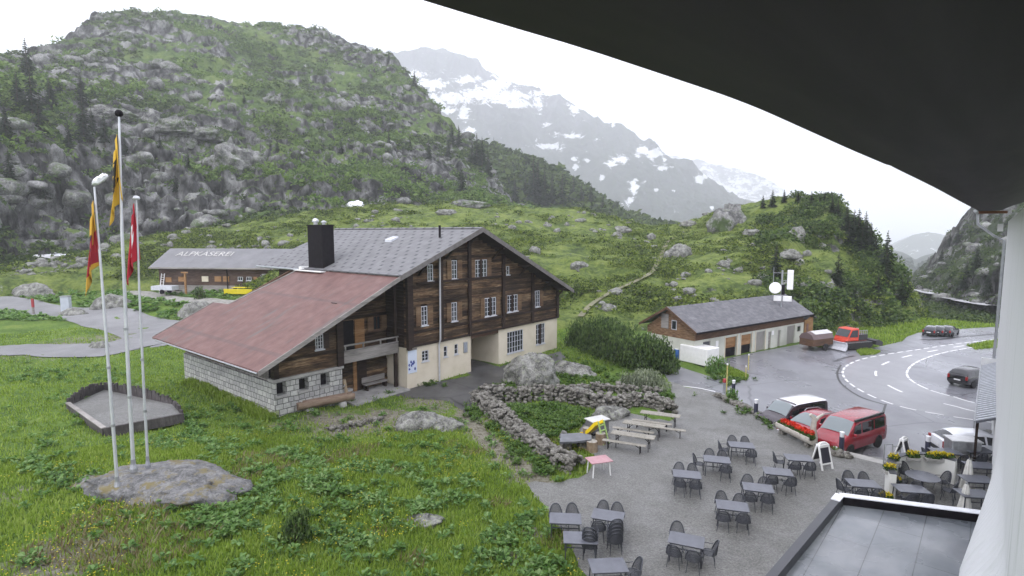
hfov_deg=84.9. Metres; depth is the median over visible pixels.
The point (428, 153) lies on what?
spruce tree
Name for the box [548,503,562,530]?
chair
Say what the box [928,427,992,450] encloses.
white car
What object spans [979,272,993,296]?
spruce tree
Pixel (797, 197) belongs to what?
spruce tree
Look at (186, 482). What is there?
rock mound
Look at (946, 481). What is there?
chair
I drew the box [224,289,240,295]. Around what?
yellow bench
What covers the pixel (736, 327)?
garage building
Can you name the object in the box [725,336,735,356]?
garage door
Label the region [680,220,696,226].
boulder
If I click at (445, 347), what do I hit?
window
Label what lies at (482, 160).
spruce tree
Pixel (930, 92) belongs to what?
lodge building
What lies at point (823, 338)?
covered cart
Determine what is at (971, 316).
cliff shrubs
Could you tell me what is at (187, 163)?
spruce tree
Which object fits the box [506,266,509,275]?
window
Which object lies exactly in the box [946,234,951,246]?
spruce tree
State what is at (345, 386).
spout post
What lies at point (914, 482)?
chair
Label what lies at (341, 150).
spruce tree
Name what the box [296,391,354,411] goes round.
log trough
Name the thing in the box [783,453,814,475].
grey table
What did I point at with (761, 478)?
chair
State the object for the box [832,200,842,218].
spruce tree
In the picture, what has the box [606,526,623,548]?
chair
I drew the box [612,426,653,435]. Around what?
picnic bench
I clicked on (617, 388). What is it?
dry stone wall
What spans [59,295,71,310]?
cabinet pillar
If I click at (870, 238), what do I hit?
spruce tree
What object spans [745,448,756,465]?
chair
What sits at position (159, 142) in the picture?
spruce tree
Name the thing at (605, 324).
mugo pine
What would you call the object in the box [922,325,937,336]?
parked car
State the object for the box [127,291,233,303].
farm track
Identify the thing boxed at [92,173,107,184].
cloth
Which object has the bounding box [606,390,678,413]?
dry stone wall
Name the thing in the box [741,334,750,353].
garage door
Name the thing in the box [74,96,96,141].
spruce tree
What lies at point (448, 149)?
spruce tree
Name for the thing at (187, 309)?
boulder
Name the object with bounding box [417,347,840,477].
garden greenery
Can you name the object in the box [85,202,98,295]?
flag
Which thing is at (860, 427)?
passenger van
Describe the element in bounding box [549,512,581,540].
grey table
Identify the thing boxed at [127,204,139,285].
flag
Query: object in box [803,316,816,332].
wooden shed
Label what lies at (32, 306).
marker post
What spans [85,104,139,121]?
boulder
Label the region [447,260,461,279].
window
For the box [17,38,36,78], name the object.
spruce tree
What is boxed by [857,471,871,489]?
chair
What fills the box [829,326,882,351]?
snow groomer
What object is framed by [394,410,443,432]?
boulder
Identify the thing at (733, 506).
grey table
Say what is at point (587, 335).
mugo pine
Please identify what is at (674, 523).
chair
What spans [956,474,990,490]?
grey table
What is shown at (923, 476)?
round table
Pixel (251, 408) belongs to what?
grass
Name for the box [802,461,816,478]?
chair
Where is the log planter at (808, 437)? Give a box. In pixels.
[775,418,817,446]
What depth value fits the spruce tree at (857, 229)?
88.02 m
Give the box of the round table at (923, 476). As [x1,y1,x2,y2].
[905,470,940,483]
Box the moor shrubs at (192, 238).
[0,193,933,328]
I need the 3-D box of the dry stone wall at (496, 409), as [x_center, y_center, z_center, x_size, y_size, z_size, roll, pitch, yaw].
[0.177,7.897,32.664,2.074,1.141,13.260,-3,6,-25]
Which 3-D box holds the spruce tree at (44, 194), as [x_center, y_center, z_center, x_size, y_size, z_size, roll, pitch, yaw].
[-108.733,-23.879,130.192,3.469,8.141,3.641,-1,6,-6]
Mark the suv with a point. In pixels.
(966, 375)
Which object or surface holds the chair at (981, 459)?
on the gravel terrace
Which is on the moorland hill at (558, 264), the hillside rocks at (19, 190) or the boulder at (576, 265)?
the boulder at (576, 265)
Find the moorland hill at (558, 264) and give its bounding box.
[0,196,925,334]
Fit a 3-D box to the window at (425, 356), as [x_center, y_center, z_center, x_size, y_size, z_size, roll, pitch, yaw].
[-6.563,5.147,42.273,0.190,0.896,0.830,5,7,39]
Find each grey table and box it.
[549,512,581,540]
[563,531,597,562]
[587,557,628,575]
[591,508,624,529]
[668,531,704,568]
[673,469,701,494]
[703,455,730,477]
[715,499,749,529]
[728,441,755,462]
[742,482,774,504]
[762,466,793,491]
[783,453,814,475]
[844,478,882,493]
[891,483,931,501]
[928,448,963,468]
[952,488,986,507]
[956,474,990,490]
[961,461,991,475]
[967,447,992,458]
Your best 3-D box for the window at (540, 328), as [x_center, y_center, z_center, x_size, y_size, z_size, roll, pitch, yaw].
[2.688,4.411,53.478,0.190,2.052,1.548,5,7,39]
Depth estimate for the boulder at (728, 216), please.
105.04 m
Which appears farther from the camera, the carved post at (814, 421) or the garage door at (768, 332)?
the garage door at (768, 332)
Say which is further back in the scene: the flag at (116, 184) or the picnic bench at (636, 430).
the picnic bench at (636, 430)
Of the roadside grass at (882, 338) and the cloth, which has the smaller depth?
the cloth
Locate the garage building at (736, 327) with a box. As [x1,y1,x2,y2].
[639,294,814,359]
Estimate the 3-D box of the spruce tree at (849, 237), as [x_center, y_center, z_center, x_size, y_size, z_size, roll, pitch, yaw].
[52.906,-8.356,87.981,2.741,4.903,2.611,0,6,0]
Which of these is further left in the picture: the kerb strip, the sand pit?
the sand pit
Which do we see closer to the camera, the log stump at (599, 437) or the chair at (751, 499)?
the chair at (751, 499)
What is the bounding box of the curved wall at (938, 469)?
[884,452,956,498]
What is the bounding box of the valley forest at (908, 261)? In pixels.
[895,254,926,275]
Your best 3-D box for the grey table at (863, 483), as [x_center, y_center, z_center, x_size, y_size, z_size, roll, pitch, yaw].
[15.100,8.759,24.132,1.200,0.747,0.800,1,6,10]
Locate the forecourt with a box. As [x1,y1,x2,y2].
[392,351,564,412]
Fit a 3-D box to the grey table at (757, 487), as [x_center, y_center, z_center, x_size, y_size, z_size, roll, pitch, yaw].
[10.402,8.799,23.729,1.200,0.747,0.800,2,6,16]
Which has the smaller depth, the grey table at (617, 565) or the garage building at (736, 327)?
the grey table at (617, 565)
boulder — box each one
[11,282,55,297]
[59,308,88,315]
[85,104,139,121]
[88,341,104,347]
[89,293,131,309]
[138,108,160,122]
[154,116,195,133]
[164,133,197,149]
[177,301,208,319]
[179,127,223,141]
[189,214,222,228]
[200,142,264,176]
[334,98,355,111]
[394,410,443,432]
[407,513,444,527]
[432,417,464,431]
[435,209,456,214]
[450,199,490,208]
[502,352,560,386]
[555,360,596,376]
[570,261,588,269]
[589,405,630,420]
[615,226,631,232]
[663,243,691,257]
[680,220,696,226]
[706,203,746,233]
[742,229,759,234]
[780,249,803,258]
[787,226,806,242]
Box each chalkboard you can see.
[812,441,833,470]
[895,436,909,453]
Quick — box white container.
[680,344,718,366]
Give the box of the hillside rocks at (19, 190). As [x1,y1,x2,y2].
[0,11,524,248]
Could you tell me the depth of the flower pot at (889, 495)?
23.32 m
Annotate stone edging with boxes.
[324,416,383,431]
[712,392,853,458]
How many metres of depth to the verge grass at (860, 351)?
56.02 m
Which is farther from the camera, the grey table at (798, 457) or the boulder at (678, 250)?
the boulder at (678, 250)
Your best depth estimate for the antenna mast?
60.27 m
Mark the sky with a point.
(689, 121)
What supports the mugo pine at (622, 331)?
on the ground at (48, 325)
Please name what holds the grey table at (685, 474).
on the gravel terrace
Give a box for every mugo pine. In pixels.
[563,316,593,346]
[575,315,604,354]
[588,313,621,359]
[599,317,625,344]
[601,320,639,365]
[618,332,660,370]
[635,331,672,371]
[651,344,680,374]
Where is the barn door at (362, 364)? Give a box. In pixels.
[357,359,366,390]
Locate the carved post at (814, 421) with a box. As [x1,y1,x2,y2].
[809,413,823,442]
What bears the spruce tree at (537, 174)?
on the ridge at (528, 166)
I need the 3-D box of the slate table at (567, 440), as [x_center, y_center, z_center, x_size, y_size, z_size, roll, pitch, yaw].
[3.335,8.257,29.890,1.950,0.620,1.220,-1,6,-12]
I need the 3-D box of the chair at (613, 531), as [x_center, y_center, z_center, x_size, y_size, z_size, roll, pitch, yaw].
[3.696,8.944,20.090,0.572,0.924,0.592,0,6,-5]
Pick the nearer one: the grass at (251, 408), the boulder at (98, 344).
the grass at (251, 408)
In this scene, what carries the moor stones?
on the moorland hill at (558, 264)
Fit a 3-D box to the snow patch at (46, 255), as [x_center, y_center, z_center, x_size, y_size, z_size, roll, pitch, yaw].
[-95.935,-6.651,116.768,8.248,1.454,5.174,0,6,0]
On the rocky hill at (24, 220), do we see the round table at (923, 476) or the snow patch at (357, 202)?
the snow patch at (357, 202)
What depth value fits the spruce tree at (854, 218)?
89.52 m
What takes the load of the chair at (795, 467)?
on the gravel terrace
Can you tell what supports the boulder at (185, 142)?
on the rocky hill at (24, 220)
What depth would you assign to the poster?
41.23 m
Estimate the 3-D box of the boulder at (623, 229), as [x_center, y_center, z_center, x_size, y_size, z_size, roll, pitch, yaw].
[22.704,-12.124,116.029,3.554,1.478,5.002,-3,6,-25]
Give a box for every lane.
[0,296,178,349]
[0,333,160,356]
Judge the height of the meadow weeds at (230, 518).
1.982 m
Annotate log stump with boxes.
[583,426,590,434]
[586,439,597,452]
[596,431,605,445]
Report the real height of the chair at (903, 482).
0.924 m
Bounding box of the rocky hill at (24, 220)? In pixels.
[0,9,511,260]
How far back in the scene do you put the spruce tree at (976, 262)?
131.74 m
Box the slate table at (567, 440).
[560,433,591,449]
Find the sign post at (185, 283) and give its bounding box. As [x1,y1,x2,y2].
[181,272,187,294]
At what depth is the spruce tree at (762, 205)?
107.31 m
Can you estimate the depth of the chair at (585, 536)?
19.52 m
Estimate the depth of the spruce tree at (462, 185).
199.81 m
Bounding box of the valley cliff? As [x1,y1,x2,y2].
[910,202,1023,319]
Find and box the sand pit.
[65,382,184,436]
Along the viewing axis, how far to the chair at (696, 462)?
26.81 m
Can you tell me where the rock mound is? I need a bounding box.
[66,459,253,508]
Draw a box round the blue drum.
[674,349,678,358]
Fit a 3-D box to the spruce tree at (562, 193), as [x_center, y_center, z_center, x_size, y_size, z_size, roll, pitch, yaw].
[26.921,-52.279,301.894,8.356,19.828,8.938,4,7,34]
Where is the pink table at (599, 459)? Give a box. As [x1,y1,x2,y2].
[585,455,612,477]
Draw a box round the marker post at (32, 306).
[31,299,34,313]
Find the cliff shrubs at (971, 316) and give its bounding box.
[910,203,1023,324]
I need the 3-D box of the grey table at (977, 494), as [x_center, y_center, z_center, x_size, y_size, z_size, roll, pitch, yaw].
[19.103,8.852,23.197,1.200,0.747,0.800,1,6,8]
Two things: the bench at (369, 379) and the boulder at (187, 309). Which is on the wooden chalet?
the bench at (369, 379)
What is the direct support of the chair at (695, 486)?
on the gravel terrace
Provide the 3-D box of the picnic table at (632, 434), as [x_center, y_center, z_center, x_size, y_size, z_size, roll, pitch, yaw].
[6.448,8.177,29.861,2.300,0.760,0.600,3,6,24]
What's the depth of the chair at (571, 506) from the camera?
21.98 m
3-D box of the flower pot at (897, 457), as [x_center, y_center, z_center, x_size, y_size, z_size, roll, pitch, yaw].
[17.516,7.804,25.698,0.592,0.515,0.437,1,6,9]
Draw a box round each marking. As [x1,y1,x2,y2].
[842,339,992,422]
[874,345,976,411]
[906,347,973,402]
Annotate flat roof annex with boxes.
[765,493,980,575]
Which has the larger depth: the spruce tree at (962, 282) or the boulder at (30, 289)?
the spruce tree at (962, 282)
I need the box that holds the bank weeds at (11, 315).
[0,289,244,320]
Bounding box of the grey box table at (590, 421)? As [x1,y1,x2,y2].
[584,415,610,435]
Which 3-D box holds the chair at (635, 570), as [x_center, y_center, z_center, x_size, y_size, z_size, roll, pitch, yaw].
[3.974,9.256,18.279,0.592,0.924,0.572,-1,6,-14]
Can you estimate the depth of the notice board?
45.48 m
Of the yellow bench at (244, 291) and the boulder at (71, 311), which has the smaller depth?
the boulder at (71, 311)
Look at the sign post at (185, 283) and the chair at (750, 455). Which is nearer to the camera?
the chair at (750, 455)
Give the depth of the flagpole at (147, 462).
22.53 m
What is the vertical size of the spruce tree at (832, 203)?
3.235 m
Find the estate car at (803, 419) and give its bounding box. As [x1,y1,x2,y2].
[776,407,835,429]
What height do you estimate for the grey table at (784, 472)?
0.747 m
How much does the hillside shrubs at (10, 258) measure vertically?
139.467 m
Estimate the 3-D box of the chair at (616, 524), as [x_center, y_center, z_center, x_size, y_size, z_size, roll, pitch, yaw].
[3.696,8.685,20.064,0.572,0.924,0.592,0,6,-5]
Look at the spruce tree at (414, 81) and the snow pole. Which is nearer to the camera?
the snow pole
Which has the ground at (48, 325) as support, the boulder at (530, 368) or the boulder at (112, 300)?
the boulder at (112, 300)
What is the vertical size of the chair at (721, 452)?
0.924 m
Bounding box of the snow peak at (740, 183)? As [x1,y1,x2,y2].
[669,156,789,201]
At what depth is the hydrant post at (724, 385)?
42.16 m
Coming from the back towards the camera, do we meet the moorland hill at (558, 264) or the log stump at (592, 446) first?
the moorland hill at (558, 264)
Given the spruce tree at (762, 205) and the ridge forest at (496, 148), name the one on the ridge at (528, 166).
the ridge forest at (496, 148)
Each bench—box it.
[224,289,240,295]
[240,289,251,294]
[362,373,387,390]
[602,438,646,453]
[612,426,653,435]
[632,418,671,431]
[643,426,685,433]
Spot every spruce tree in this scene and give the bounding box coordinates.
[0,104,17,141]
[1,148,21,182]
[9,69,23,110]
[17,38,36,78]
[18,63,48,121]
[32,99,48,136]
[37,169,53,199]
[42,77,58,110]
[57,79,62,93]
[62,120,74,150]
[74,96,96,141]
[75,75,90,106]
[88,107,97,132]
[97,114,112,146]
[121,138,128,156]
[156,136,162,148]
[172,174,178,194]
[184,152,192,168]
[274,139,279,152]
[338,141,343,154]
[412,71,418,86]
[424,140,431,159]
[444,140,452,159]
[449,123,456,144]
[455,125,462,144]
[456,165,466,194]
[467,142,476,165]
[472,133,480,162]
[476,140,485,166]
[484,153,492,176]
[511,175,518,202]
[520,176,528,201]
[524,157,543,203]
[530,161,545,201]
[538,171,552,205]
[548,176,557,203]
[557,174,566,204]
[568,175,579,202]
[579,184,584,200]
[588,185,595,201]
[759,195,765,207]
[766,245,783,279]
[767,191,776,206]
[781,189,786,202]
[794,192,799,203]
[827,197,836,212]
[829,255,846,285]
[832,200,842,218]
[838,205,853,232]
[841,220,856,246]
[847,211,857,232]
[850,210,867,242]
[850,285,862,312]
[855,224,868,251]
[860,211,873,244]
[865,223,877,245]
[869,235,879,259]
[871,274,884,298]
[877,231,896,278]
[881,263,893,288]
[895,277,908,305]
[905,277,912,298]
[938,247,944,261]
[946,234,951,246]
[953,225,961,242]
[957,260,970,290]
[968,245,982,272]
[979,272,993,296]
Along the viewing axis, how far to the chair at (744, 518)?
21.27 m
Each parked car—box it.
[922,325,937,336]
[936,325,945,336]
[943,325,959,336]
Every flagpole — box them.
[93,187,120,487]
[115,110,137,472]
[133,196,150,468]
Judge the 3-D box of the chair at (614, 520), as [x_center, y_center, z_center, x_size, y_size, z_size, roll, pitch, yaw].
[3.696,8.556,20.051,0.572,0.924,0.592,0,6,-5]
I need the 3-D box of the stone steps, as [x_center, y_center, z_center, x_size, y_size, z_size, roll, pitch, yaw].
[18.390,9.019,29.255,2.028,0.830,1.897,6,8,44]
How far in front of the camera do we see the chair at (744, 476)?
24.58 m
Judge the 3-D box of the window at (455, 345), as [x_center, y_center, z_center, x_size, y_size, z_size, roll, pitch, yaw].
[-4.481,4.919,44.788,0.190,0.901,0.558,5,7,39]
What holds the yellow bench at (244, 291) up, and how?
on the moorland hill at (558, 264)
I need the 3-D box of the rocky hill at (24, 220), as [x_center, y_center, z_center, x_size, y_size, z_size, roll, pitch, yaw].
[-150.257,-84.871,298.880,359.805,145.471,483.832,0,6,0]
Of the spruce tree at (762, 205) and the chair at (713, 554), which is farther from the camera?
the spruce tree at (762, 205)
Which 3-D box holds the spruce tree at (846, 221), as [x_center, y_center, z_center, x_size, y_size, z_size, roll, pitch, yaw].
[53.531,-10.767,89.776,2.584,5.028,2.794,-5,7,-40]
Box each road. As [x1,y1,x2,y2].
[843,340,990,421]
[914,289,1000,305]
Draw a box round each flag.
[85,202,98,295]
[109,134,122,226]
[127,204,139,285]
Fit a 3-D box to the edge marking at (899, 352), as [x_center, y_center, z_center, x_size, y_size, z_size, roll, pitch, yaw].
[54.533,6.128,60.090,69.712,0.001,19.028,-5,8,-42]
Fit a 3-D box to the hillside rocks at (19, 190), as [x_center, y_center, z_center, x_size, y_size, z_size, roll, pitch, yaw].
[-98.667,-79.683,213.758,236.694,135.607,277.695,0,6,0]
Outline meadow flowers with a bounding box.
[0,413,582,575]
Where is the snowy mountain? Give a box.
[346,40,754,221]
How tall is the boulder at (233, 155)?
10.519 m
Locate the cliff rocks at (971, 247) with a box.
[910,210,1016,314]
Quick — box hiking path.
[578,238,672,315]
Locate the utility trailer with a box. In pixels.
[151,285,181,293]
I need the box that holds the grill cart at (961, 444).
[943,434,983,460]
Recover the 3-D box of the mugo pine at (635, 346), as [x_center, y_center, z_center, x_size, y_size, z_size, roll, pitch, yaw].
[10.990,5.409,48.257,3.788,3.382,3.988,0,6,0]
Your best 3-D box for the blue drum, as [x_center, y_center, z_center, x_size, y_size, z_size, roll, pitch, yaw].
[15.643,6.193,52.938,0.620,0.940,0.604,0,6,0]
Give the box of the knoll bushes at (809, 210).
[749,190,938,332]
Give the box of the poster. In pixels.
[408,348,416,373]
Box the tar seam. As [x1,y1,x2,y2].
[836,365,884,404]
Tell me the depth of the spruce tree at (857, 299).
70.61 m
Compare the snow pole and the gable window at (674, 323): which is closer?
the snow pole
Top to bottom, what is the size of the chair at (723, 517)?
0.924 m
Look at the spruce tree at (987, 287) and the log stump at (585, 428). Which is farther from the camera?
the spruce tree at (987, 287)
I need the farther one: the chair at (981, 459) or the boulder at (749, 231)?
the boulder at (749, 231)
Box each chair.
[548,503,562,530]
[565,502,579,529]
[582,527,598,548]
[582,530,598,551]
[582,534,598,554]
[582,537,597,557]
[591,520,605,540]
[597,499,608,527]
[606,518,623,541]
[606,522,623,545]
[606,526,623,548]
[606,529,622,551]
[606,532,622,553]
[611,501,624,528]
[624,556,642,575]
[666,544,683,570]
[669,520,684,552]
[671,461,684,482]
[673,477,686,497]
[685,549,702,575]
[687,463,700,482]
[689,479,702,499]
[692,453,704,474]
[701,539,719,565]
[703,448,714,467]
[714,490,728,511]
[715,511,730,531]
[716,449,727,467]
[718,440,729,455]
[719,464,731,482]
[727,435,737,455]
[732,493,745,516]
[735,512,750,534]
[740,436,750,454]
[740,474,753,492]
[743,491,757,512]
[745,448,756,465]
[757,476,769,500]
[760,493,774,513]
[764,475,778,493]
[772,451,784,467]
[781,477,796,495]
[787,461,801,478]
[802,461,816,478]
[836,478,851,493]
[841,470,855,490]
[852,488,868,495]
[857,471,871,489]
[869,488,885,497]
[896,475,907,492]
[898,461,913,480]
[900,493,918,501]
[910,481,926,496]
[918,494,934,503]
[933,471,951,491]
[940,482,958,502]
[956,455,968,469]
[971,453,987,461]
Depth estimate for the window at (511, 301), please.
49.94 m
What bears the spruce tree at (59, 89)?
on the rocky hill at (24, 220)
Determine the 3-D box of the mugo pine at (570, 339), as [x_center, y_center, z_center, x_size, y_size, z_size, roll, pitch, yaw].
[6.828,4.707,57.340,3.109,3.515,3.214,0,6,0]
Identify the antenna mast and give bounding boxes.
[769,270,793,306]
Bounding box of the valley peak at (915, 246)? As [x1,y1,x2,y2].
[891,232,944,258]
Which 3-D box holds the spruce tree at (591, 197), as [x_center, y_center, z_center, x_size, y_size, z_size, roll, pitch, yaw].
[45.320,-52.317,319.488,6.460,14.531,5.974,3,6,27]
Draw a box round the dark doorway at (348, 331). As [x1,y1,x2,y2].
[343,320,353,349]
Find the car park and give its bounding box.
[665,327,998,458]
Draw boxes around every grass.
[8,437,586,573]
[178,376,280,422]
[705,338,997,380]
[818,315,998,347]
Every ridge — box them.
[490,152,567,207]
[889,249,936,271]
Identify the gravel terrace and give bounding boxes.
[527,382,991,575]
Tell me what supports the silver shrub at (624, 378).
on the ground at (48, 325)
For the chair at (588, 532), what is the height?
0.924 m
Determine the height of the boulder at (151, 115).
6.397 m
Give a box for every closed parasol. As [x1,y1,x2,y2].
[955,482,971,508]
[958,458,974,488]
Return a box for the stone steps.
[842,451,884,463]
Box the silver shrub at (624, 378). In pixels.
[615,371,639,385]
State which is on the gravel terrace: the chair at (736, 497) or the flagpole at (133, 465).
the chair at (736, 497)
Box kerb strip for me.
[920,334,993,339]
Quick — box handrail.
[883,444,900,463]
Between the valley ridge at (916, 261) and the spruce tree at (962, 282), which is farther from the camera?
the valley ridge at (916, 261)
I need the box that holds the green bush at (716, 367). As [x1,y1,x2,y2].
[705,355,729,373]
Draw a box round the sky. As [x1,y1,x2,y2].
[0,0,970,243]
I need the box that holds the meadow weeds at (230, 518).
[0,359,575,575]
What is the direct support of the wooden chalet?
on the ground at (48, 325)
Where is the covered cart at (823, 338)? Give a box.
[799,329,833,349]
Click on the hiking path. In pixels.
(587, 307)
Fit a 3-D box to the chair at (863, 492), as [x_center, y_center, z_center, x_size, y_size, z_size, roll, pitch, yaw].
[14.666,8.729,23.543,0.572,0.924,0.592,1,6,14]
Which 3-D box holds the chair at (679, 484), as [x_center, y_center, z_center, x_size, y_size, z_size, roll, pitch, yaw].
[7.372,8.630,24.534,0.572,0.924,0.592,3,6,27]
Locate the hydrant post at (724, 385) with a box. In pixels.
[723,378,725,392]
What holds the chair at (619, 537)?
on the gravel terrace
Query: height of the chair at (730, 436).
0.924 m
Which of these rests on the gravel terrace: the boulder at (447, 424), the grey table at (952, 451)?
the grey table at (952, 451)
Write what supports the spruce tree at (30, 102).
on the rocky hill at (24, 220)
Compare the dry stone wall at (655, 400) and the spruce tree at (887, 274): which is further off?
the spruce tree at (887, 274)
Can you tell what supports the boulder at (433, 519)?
on the ground at (48, 325)
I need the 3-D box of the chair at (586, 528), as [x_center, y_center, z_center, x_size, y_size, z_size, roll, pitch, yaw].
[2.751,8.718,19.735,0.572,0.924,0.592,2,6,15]
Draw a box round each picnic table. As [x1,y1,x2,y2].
[610,430,655,448]
[622,420,665,437]
[640,410,680,426]
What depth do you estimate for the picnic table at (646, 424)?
31.39 m
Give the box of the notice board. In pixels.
[463,342,467,352]
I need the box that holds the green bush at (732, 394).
[726,387,738,401]
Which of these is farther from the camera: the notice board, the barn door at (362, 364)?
the notice board
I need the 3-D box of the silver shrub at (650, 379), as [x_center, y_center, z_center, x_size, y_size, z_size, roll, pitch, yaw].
[10.106,6.753,41.357,3.677,1.954,3.567,0,6,0]
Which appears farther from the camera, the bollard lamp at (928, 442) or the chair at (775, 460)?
the bollard lamp at (928, 442)
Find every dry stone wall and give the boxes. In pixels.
[469,389,585,474]
[479,383,611,408]
[569,381,661,394]
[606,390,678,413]
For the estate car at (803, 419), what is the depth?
32.90 m
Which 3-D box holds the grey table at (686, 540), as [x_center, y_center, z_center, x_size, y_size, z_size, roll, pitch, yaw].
[6.125,9.201,19.705,1.200,0.747,0.800,2,6,22]
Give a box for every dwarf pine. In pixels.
[192,285,205,298]
[277,505,312,546]
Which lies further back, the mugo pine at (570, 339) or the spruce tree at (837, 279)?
the spruce tree at (837, 279)
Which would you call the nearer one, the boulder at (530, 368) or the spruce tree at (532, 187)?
the boulder at (530, 368)
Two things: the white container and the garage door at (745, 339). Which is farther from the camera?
the garage door at (745, 339)
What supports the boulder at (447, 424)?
on the ground at (48, 325)
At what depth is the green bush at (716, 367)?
47.96 m
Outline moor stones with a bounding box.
[10,196,910,322]
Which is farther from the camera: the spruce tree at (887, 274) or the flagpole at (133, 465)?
the spruce tree at (887, 274)
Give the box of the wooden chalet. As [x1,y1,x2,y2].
[152,218,573,416]
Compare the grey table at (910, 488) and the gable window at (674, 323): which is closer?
the grey table at (910, 488)
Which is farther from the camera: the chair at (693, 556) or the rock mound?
the rock mound
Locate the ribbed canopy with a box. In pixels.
[973,357,995,460]
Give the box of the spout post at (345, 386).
[343,379,347,392]
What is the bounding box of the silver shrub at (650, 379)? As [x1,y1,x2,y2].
[625,368,671,393]
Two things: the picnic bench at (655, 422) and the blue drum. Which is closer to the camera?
the picnic bench at (655, 422)
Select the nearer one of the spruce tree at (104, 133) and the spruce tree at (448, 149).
the spruce tree at (104, 133)
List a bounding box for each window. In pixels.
[315,334,324,351]
[367,315,386,331]
[416,305,432,326]
[421,350,429,362]
[427,264,432,281]
[443,346,448,357]
[446,301,461,322]
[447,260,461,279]
[454,344,458,355]
[472,259,491,277]
[480,296,499,317]
[505,294,521,312]
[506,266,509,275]
[507,329,523,354]
[535,290,542,307]
[536,323,545,345]
[671,320,676,329]
[850,330,857,337]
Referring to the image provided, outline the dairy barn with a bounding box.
[148,248,290,294]
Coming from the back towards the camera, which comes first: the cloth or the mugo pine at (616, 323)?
the mugo pine at (616, 323)
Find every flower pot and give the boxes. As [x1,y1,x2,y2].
[881,462,896,473]
[882,491,893,498]
[886,452,900,464]
[906,449,921,461]
[923,450,955,462]
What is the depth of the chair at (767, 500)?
22.88 m
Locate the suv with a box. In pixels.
[947,366,979,388]
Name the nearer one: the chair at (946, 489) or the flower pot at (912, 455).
the chair at (946, 489)
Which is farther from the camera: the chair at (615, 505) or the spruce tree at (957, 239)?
the spruce tree at (957, 239)
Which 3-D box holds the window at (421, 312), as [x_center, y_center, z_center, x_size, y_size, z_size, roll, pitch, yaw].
[-6.555,2.117,41.854,0.190,1.527,1.665,5,7,39]
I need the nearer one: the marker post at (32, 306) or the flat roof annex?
the flat roof annex
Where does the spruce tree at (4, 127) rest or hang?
on the rocky hill at (24, 220)
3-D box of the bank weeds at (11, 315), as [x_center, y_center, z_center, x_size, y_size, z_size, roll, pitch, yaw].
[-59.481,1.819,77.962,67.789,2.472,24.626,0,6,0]
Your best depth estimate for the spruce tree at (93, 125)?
171.46 m
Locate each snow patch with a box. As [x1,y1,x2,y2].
[33,253,65,257]
[346,200,363,206]
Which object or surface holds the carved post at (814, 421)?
on the gravel terrace
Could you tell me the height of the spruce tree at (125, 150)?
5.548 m
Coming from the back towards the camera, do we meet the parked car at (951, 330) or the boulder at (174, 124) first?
the boulder at (174, 124)
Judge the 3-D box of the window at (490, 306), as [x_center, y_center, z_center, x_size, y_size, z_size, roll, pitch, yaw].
[-1.840,1.624,47.553,0.190,1.642,2.487,5,7,39]
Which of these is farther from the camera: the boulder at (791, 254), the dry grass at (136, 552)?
the boulder at (791, 254)
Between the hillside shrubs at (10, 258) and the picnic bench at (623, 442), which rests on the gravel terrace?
the picnic bench at (623, 442)
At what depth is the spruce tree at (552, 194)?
298.86 m
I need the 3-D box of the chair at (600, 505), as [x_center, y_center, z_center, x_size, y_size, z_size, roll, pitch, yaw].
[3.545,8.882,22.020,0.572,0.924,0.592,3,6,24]
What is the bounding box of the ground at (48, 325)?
[0,243,998,575]
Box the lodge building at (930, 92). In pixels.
[424,0,1023,575]
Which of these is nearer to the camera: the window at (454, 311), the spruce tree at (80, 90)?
the window at (454, 311)
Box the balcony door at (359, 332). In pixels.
[354,318,364,348]
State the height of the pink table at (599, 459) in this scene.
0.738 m
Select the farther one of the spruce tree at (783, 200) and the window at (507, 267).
the spruce tree at (783, 200)
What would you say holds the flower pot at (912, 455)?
on the curved wall at (938, 469)
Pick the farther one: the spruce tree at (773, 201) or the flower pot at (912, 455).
the spruce tree at (773, 201)
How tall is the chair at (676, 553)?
0.924 m
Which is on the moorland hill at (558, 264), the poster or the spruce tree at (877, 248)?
the spruce tree at (877, 248)
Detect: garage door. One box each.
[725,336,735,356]
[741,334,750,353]
[756,331,763,350]
[768,332,769,347]
[786,325,793,343]
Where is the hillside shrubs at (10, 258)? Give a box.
[0,7,544,269]
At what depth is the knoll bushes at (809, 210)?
80.89 m
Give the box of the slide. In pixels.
[580,420,608,444]
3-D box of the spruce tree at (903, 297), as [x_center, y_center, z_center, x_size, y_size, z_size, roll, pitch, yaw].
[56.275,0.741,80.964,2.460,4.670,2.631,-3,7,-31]
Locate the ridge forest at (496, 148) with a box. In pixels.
[472,138,679,225]
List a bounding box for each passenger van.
[758,394,827,423]
[817,407,886,452]
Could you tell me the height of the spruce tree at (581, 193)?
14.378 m
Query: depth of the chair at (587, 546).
19.59 m
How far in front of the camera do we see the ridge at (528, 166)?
343.29 m
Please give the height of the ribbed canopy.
3.550 m
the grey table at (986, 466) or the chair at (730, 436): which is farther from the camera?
the chair at (730, 436)
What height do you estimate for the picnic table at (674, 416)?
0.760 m
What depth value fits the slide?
30.77 m
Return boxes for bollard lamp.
[754,399,757,412]
[839,431,844,451]
[925,435,930,451]
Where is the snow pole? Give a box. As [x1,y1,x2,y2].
[726,363,727,394]

